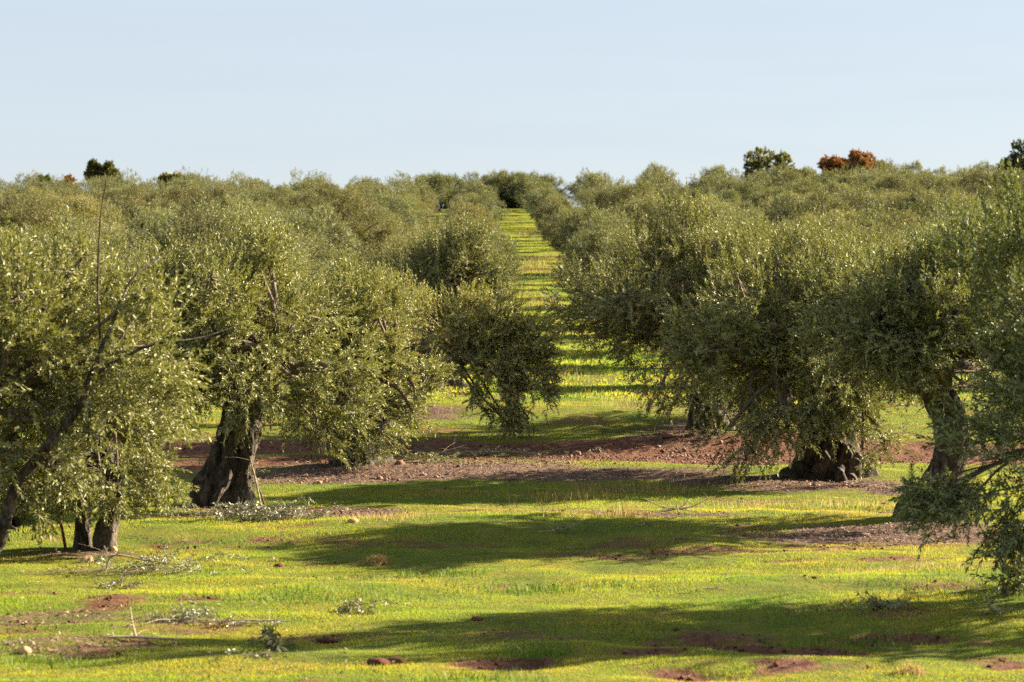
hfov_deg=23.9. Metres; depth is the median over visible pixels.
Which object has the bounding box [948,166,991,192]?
olive tree
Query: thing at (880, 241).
olive tree
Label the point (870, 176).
olive tree
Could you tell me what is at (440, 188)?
olive tree
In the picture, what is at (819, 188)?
olive tree
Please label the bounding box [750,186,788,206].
olive tree
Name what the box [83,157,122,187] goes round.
round tree
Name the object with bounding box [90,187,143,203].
olive tree
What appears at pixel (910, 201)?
olive tree
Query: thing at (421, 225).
olive tree
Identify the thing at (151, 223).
olive tree
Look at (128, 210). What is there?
olive tree
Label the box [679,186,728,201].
olive tree
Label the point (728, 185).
olive tree
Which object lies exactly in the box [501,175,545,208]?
olive tree
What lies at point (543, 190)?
olive tree
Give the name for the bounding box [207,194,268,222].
olive tree
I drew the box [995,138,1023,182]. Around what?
evergreen oak
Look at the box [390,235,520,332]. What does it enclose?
olive tree
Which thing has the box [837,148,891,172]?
autumn tree
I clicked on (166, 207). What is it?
olive tree
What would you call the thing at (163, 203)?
olive tree
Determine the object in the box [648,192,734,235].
olive tree
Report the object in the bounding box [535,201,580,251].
olive tree
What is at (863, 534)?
stone
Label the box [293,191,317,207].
olive tree
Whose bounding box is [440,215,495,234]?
olive tree
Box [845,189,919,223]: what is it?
olive tree
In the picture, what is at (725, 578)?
fallen stick
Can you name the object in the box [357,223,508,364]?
olive tree
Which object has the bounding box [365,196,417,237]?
olive tree
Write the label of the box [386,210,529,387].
olive tree
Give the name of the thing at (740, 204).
olive tree
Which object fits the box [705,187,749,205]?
olive tree
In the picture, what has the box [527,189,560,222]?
olive tree
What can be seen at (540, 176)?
olive tree
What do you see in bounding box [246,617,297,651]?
cut branch
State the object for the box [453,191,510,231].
olive tree
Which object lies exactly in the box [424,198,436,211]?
olive tree
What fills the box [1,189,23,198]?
olive tree
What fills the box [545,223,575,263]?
olive tree
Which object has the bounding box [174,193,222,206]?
olive tree
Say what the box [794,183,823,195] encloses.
olive tree
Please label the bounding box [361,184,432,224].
olive tree
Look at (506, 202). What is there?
olive tree
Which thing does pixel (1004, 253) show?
olive tree
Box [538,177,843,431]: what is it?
olive tree
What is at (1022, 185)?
olive tree
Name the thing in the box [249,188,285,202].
olive tree
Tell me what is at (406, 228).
olive tree
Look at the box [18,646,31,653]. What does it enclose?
stone
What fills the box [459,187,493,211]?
olive tree
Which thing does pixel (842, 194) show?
olive tree
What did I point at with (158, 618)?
cut branch
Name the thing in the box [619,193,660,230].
olive tree
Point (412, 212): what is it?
olive tree
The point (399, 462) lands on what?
stone
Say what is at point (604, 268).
olive tree
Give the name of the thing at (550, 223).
olive tree
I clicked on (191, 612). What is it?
cut branch
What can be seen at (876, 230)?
olive tree
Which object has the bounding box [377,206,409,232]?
olive tree
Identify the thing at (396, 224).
olive tree
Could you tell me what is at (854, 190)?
olive tree
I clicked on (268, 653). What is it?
cut branch
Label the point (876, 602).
cut branch
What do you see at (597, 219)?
olive tree
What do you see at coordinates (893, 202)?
olive tree
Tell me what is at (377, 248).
olive tree
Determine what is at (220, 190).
olive tree
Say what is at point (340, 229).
olive tree
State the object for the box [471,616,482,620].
soil clod
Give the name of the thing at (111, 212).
olive tree
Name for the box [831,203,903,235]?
olive tree
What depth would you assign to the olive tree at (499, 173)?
359.30 m
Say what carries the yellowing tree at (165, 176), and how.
on the ground at (700, 672)
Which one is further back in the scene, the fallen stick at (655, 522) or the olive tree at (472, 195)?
the olive tree at (472, 195)
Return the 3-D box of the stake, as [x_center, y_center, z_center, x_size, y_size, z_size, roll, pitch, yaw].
[-6.191,2.446,33.130,0.232,1.057,0.051,0,1,8]
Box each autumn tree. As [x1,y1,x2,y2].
[56,173,77,193]
[817,154,853,176]
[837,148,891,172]
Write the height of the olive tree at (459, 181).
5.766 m
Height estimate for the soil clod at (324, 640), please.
0.068 m
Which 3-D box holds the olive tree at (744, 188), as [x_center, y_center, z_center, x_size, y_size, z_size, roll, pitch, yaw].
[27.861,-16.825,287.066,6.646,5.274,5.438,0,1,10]
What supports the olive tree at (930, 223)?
on the ground at (700, 672)
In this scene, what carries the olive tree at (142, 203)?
on the ground at (700, 672)
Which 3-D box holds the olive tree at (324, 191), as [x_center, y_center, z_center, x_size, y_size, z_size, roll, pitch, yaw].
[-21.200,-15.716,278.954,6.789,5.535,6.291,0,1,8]
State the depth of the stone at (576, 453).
48.58 m
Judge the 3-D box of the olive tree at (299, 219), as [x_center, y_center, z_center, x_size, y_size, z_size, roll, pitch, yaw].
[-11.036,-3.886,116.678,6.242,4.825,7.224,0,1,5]
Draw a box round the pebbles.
[7,429,939,644]
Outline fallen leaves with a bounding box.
[0,405,1000,681]
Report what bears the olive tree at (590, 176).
on the ground at (700, 672)
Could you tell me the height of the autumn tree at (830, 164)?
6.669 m
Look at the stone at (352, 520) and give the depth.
35.13 m
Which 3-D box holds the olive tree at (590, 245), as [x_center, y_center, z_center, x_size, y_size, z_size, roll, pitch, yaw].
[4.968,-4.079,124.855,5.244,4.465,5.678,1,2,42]
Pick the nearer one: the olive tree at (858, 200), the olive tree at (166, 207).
the olive tree at (166, 207)
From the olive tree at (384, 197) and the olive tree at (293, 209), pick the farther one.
the olive tree at (384, 197)
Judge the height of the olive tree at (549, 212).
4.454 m
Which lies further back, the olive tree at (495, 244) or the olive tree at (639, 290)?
the olive tree at (495, 244)
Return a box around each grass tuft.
[361,554,391,566]
[892,657,936,676]
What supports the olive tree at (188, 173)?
on the ground at (700, 672)
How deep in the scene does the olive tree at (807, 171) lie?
349.41 m
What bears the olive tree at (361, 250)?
on the ground at (700, 672)
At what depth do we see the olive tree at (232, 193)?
252.97 m
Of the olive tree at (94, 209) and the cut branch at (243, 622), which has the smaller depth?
the cut branch at (243, 622)
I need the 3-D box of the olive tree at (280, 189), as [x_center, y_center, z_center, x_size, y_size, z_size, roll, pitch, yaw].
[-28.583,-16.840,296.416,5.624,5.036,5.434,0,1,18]
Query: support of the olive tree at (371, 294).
on the ground at (700, 672)
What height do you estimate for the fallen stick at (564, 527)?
0.150 m
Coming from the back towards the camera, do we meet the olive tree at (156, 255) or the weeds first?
the olive tree at (156, 255)
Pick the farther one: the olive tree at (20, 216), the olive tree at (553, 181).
the olive tree at (553, 181)
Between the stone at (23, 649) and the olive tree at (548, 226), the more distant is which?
the olive tree at (548, 226)
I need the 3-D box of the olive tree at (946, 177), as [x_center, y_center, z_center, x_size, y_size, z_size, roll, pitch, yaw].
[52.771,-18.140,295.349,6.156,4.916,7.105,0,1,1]
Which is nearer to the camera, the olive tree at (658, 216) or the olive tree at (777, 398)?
the olive tree at (777, 398)
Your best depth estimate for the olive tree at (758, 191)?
278.50 m
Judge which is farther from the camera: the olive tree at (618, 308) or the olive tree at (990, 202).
the olive tree at (990, 202)
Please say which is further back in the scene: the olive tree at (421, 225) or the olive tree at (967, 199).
the olive tree at (967, 199)
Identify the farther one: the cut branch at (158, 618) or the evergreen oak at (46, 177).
the evergreen oak at (46, 177)
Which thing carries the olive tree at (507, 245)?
on the ground at (700, 672)
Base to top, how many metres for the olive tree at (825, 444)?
5.228 m
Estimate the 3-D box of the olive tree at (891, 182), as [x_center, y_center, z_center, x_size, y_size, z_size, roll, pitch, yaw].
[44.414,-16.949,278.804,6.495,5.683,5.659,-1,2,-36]
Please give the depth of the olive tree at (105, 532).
32.87 m
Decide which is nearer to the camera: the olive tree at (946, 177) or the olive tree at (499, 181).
the olive tree at (946, 177)
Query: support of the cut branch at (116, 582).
on the ground at (700, 672)
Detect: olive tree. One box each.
[0,181,232,551]
[0,188,53,215]
[0,191,54,217]
[0,200,57,237]
[0,212,110,238]
[0,223,163,355]
[0,226,63,252]
[0,226,211,551]
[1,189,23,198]
[7,221,104,262]
[8,184,38,200]
[22,185,65,201]
[38,196,133,235]
[44,193,128,232]
[44,196,69,209]
[48,193,98,201]
[54,186,84,199]
[57,213,152,258]
[70,204,397,508]
[86,189,289,322]
[90,185,127,200]
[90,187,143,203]
[104,191,157,233]
[105,234,266,345]
[115,193,156,217]
[115,211,182,239]
[116,183,144,199]
[121,204,179,234]
[128,191,179,205]
[138,198,326,344]
[145,196,180,208]
[147,183,198,204]
[154,203,207,212]
[159,203,183,214]
[160,188,211,203]
[171,202,261,222]
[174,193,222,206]
[183,170,208,188]
[192,185,238,201]
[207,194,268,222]
[210,199,287,220]
[219,190,264,207]
[236,191,270,206]
[246,260,335,318]
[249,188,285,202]
[250,196,296,216]
[256,202,363,263]
[257,199,281,215]
[257,243,459,468]
[259,211,346,277]
[259,227,336,325]
[267,184,290,203]
[268,190,325,215]
[273,189,317,203]
[279,217,333,261]
[282,204,305,215]
[289,230,361,315]
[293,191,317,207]
[305,190,402,260]
[312,182,351,201]
[312,183,362,203]
[312,218,370,267]
[314,195,335,203]
[334,196,396,261]
[336,218,405,266]
[344,196,407,229]
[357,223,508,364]
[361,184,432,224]
[361,259,569,438]
[364,208,414,258]
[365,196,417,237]
[366,188,430,221]
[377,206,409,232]
[378,213,418,251]
[383,199,425,236]
[384,199,420,230]
[384,218,450,258]
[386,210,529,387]
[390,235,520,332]
[391,218,510,270]
[393,191,434,214]
[401,170,456,199]
[404,192,432,222]
[408,211,519,273]
[411,172,459,210]
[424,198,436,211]
[432,225,525,279]
[436,198,500,234]
[438,195,451,207]
[440,172,466,208]
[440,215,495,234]
[440,216,506,258]
[448,192,486,211]
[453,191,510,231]
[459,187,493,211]
[461,170,495,188]
[464,206,503,233]
[477,169,515,180]
[484,170,523,208]
[492,171,536,207]
[497,193,518,208]
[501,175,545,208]
[512,170,556,180]
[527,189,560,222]
[528,187,551,219]
[529,192,575,223]
[533,175,579,198]
[533,193,576,220]
[534,196,568,228]
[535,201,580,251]
[536,208,570,237]
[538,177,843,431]
[538,212,574,254]
[541,199,570,236]
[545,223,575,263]
[548,204,596,252]
[555,203,625,253]
[558,220,623,296]
[562,209,632,250]
[565,210,615,277]
[567,216,651,287]
[571,170,608,197]
[581,196,597,207]
[589,229,719,316]
[592,186,640,209]
[592,223,656,272]
[593,254,619,285]
[598,178,661,214]
[600,226,685,275]
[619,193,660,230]
[620,198,660,222]
[622,249,657,351]
[631,220,737,355]
[636,161,674,189]
[640,199,744,234]
[645,196,680,230]
[645,238,777,380]
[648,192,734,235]
[651,199,923,487]
[657,188,679,200]
[670,185,697,194]
[677,194,765,239]
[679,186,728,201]
[686,214,749,242]
[700,163,726,182]
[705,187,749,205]
[717,177,757,199]
[720,177,765,203]
[730,199,755,208]
[731,354,891,417]
[737,201,761,211]
[743,190,802,229]
[747,183,783,204]
[748,214,857,243]
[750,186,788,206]
[751,191,824,230]
[755,187,773,205]
[765,193,825,223]
[766,191,810,206]
[766,214,829,244]
[771,213,866,251]
[774,187,873,226]
[781,201,1023,521]
[787,207,860,231]
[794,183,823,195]
[796,165,820,190]
[808,185,850,193]
[817,184,878,218]
[820,181,851,196]
[826,227,914,256]
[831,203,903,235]
[834,185,877,209]
[834,185,917,221]
[842,219,906,248]
[843,222,910,247]
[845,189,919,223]
[854,206,964,244]
[855,170,900,191]
[859,177,898,192]
[863,185,951,218]
[865,228,979,369]
[871,171,917,193]
[874,187,905,197]
[876,157,1023,597]
[885,213,965,244]
[888,190,955,231]
[899,159,928,178]
[901,172,970,197]
[903,200,1023,243]
[918,185,968,213]
[921,173,959,190]
[925,193,980,223]
[932,189,996,208]
[936,203,1022,227]
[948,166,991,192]
[961,168,1006,196]
[964,182,1015,204]
[974,197,1015,210]
[987,181,1023,195]
[991,191,1023,211]
[999,169,1023,184]
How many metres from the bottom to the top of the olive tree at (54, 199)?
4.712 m
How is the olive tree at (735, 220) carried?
on the ground at (700, 672)
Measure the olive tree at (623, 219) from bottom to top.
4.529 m
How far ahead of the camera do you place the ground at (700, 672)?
31.34 m
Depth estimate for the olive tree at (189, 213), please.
72.58 m
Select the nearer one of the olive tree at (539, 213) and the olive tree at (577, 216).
the olive tree at (577, 216)
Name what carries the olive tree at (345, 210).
on the ground at (700, 672)
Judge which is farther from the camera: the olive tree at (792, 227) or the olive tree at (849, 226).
the olive tree at (792, 227)
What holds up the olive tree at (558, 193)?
on the ground at (700, 672)
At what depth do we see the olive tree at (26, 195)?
217.55 m
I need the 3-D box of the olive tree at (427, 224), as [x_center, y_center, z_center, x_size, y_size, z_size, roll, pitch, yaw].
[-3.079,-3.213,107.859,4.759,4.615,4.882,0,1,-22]
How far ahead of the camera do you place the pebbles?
46.08 m
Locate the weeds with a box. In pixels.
[0,529,1023,681]
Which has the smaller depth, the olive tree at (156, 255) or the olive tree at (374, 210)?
the olive tree at (156, 255)
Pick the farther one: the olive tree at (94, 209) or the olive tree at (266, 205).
the olive tree at (266, 205)
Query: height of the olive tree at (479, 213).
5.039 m
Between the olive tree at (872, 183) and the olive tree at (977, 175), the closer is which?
the olive tree at (977, 175)
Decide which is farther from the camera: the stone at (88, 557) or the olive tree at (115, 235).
the olive tree at (115, 235)
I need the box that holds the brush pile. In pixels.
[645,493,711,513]
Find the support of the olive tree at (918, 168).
on the ground at (700, 672)
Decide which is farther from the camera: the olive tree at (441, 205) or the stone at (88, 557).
the olive tree at (441, 205)
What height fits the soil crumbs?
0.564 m
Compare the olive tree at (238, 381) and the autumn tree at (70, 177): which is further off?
the autumn tree at (70, 177)
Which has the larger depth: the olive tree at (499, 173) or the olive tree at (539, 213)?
the olive tree at (499, 173)
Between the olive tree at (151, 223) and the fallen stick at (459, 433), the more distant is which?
the olive tree at (151, 223)
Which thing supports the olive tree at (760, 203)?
on the ground at (700, 672)
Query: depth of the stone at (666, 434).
50.15 m
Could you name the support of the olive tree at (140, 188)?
on the ground at (700, 672)
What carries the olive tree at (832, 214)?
on the ground at (700, 672)
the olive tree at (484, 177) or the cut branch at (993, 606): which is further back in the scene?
the olive tree at (484, 177)
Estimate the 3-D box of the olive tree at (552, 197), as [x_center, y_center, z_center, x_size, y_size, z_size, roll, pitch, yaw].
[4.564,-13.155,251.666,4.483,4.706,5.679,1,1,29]
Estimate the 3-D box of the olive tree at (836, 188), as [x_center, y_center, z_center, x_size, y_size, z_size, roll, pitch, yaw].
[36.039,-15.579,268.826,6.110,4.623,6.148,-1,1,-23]
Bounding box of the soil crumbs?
[10,439,1023,680]
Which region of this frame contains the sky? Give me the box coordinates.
[0,0,1023,207]
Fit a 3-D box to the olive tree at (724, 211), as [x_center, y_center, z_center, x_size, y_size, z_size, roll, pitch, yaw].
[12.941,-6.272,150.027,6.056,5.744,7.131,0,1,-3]
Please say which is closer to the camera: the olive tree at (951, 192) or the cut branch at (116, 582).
the cut branch at (116, 582)
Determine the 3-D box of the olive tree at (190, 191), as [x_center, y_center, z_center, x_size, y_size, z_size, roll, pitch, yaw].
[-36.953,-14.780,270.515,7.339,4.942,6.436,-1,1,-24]
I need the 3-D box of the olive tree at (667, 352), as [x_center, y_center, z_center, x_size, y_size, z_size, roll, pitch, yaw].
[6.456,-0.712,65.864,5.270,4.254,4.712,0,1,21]
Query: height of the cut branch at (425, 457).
0.357 m
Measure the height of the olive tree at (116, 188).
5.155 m
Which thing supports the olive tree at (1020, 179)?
on the ground at (700, 672)
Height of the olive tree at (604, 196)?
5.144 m
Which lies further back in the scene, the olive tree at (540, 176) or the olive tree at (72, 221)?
the olive tree at (540, 176)
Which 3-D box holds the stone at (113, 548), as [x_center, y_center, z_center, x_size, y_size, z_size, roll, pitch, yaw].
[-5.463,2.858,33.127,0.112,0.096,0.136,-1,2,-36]
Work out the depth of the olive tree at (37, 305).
28.23 m
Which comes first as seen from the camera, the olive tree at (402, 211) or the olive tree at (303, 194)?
the olive tree at (402, 211)
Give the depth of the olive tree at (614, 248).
107.09 m
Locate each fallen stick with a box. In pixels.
[92,607,180,640]
[453,423,471,451]
[538,521,583,531]
[628,516,682,527]
[704,556,755,589]
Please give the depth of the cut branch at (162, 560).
30.28 m
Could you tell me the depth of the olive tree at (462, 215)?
134.06 m
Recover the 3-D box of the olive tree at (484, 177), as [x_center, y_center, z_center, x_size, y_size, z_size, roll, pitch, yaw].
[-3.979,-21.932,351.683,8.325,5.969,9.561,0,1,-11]
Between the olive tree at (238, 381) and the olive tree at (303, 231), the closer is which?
the olive tree at (238, 381)
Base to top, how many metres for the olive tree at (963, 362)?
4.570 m
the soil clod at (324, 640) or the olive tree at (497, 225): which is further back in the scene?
the olive tree at (497, 225)
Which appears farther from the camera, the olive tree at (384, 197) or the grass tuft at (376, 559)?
the olive tree at (384, 197)
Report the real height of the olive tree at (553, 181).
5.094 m
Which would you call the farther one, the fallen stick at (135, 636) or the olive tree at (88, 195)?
the olive tree at (88, 195)
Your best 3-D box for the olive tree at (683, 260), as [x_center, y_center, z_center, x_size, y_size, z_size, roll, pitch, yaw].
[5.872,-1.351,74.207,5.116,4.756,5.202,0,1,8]
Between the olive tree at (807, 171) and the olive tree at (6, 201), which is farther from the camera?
the olive tree at (807, 171)
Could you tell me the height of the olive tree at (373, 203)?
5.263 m
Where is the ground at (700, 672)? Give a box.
[0,208,1023,681]
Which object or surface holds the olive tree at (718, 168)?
on the ground at (700, 672)
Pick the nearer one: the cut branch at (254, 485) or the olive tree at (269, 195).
the cut branch at (254, 485)
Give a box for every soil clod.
[274,563,283,566]
[317,637,336,643]
[367,658,389,666]
[387,657,404,664]
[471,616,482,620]
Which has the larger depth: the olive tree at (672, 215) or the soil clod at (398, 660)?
the olive tree at (672, 215)
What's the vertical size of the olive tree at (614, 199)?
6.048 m
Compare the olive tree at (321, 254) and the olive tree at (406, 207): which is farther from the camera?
the olive tree at (406, 207)
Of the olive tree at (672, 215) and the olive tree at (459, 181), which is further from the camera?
the olive tree at (459, 181)
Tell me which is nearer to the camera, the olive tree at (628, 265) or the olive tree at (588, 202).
the olive tree at (628, 265)
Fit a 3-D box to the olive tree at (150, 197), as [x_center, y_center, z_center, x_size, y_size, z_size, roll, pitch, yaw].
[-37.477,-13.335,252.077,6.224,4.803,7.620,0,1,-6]
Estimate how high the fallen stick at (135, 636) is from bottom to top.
0.245 m
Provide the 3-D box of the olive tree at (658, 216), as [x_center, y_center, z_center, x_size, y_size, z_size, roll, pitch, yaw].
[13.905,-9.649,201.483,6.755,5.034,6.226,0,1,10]
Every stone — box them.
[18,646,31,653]
[80,556,93,562]
[109,546,116,550]
[347,518,358,522]
[395,460,404,464]
[572,451,580,455]
[661,431,672,438]
[857,532,868,536]
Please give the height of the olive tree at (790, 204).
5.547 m
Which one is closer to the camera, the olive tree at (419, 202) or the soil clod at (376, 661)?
the soil clod at (376, 661)
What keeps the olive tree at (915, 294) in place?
on the ground at (700, 672)
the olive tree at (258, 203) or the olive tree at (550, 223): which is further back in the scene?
the olive tree at (550, 223)
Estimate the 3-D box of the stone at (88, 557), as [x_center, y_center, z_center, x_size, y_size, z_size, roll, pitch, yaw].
[-5.629,2.908,32.011,0.176,0.131,0.217,1,1,27]
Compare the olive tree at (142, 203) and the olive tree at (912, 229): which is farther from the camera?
the olive tree at (142, 203)
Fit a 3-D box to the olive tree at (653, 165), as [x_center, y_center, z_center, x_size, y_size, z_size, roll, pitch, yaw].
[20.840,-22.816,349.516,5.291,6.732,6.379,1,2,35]
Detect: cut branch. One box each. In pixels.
[44,541,277,575]
[94,571,147,588]
[140,604,207,623]
[152,457,349,521]
[154,598,216,620]
[198,608,288,626]
[223,646,285,658]
[239,463,269,506]
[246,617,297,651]
[333,595,411,615]
[379,444,509,463]
[388,444,606,456]
[837,590,925,608]
[858,420,933,437]
[967,590,1019,615]
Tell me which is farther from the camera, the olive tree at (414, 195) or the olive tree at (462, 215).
the olive tree at (414, 195)
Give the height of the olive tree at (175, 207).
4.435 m
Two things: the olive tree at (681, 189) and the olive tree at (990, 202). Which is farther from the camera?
the olive tree at (681, 189)
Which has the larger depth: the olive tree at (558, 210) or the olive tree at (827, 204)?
the olive tree at (558, 210)
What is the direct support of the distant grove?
on the ground at (700, 672)
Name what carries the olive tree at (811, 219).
on the ground at (700, 672)
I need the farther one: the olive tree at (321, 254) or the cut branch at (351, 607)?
the olive tree at (321, 254)
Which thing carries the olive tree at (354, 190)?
on the ground at (700, 672)
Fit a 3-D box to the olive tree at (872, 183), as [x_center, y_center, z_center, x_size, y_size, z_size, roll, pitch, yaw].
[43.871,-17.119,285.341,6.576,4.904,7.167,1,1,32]
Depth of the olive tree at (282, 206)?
200.44 m
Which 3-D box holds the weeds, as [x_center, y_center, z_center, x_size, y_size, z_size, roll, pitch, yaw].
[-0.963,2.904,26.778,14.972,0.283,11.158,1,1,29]
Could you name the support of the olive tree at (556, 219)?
on the ground at (700, 672)
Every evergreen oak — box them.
[31,174,52,186]
[742,145,804,191]
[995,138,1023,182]
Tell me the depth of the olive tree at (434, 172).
359.84 m
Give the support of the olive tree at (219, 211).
on the ground at (700, 672)
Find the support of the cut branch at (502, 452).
on the ground at (700, 672)
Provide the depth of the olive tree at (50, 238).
57.78 m
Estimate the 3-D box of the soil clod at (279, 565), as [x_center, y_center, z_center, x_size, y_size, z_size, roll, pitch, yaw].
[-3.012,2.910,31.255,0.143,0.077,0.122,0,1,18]
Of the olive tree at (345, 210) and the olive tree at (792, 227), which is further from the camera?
the olive tree at (345, 210)
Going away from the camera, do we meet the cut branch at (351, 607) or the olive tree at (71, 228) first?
the cut branch at (351, 607)
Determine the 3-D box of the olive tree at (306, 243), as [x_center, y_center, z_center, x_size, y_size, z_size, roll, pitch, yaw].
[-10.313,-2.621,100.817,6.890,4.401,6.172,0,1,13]
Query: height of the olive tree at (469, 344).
3.996 m
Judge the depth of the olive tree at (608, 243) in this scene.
116.59 m
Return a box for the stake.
[54,489,66,550]
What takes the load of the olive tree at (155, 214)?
on the ground at (700, 672)
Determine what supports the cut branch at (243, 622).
on the ground at (700, 672)
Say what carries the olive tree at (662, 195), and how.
on the ground at (700, 672)
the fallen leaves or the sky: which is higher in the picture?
the sky
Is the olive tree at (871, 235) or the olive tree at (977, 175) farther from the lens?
the olive tree at (977, 175)
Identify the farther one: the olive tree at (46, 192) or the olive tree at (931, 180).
the olive tree at (46, 192)
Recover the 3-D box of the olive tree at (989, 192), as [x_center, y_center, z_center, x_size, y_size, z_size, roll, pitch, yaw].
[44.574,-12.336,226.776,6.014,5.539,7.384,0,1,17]
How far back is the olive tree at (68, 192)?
286.69 m
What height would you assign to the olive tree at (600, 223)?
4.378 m
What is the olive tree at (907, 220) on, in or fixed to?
on the ground at (700, 672)
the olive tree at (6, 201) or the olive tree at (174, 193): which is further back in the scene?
the olive tree at (174, 193)
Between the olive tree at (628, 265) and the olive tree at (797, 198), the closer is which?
the olive tree at (628, 265)
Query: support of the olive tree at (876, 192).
on the ground at (700, 672)
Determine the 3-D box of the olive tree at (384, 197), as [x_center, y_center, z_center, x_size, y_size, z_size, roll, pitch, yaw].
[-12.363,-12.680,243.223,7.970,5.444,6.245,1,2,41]
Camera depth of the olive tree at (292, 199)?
218.25 m
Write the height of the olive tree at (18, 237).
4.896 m
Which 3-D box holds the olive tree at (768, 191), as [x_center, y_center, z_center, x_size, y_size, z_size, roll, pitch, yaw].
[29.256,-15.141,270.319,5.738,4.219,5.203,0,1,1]
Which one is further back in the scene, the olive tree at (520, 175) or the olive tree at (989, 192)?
the olive tree at (520, 175)
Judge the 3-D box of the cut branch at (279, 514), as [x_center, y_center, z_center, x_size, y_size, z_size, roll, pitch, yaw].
[-3.962,2.220,36.547,3.030,0.946,1.172,0,1,0]
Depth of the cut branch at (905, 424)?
50.87 m
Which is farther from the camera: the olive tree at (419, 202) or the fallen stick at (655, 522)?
the olive tree at (419, 202)
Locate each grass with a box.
[0,208,1023,681]
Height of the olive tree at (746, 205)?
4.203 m
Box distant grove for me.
[0,157,1023,214]
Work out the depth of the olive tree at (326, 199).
268.93 m
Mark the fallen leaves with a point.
(880, 533)
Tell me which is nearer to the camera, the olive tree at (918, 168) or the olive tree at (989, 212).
the olive tree at (989, 212)
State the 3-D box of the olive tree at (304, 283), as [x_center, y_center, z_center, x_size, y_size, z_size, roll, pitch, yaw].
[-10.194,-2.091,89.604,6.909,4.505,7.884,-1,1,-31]
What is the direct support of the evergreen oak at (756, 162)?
on the ground at (700, 672)
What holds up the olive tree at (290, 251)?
on the ground at (700, 672)
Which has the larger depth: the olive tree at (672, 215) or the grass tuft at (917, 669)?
the olive tree at (672, 215)
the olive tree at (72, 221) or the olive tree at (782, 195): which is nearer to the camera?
the olive tree at (72, 221)
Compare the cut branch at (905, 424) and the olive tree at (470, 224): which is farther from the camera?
the olive tree at (470, 224)
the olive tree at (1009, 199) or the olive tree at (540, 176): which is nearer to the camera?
the olive tree at (1009, 199)
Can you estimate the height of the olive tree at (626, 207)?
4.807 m
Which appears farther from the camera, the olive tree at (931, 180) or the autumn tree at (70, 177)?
the autumn tree at (70, 177)
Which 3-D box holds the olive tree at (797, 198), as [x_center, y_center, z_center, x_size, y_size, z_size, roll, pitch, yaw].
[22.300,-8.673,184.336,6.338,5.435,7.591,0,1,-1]
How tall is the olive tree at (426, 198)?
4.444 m
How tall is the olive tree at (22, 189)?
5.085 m
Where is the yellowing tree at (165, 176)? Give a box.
[158,171,184,189]
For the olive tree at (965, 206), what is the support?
on the ground at (700, 672)
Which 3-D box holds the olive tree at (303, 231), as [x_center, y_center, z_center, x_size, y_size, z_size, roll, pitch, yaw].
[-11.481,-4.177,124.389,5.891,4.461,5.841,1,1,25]
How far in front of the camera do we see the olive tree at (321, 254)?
107.00 m
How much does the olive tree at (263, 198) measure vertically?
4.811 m

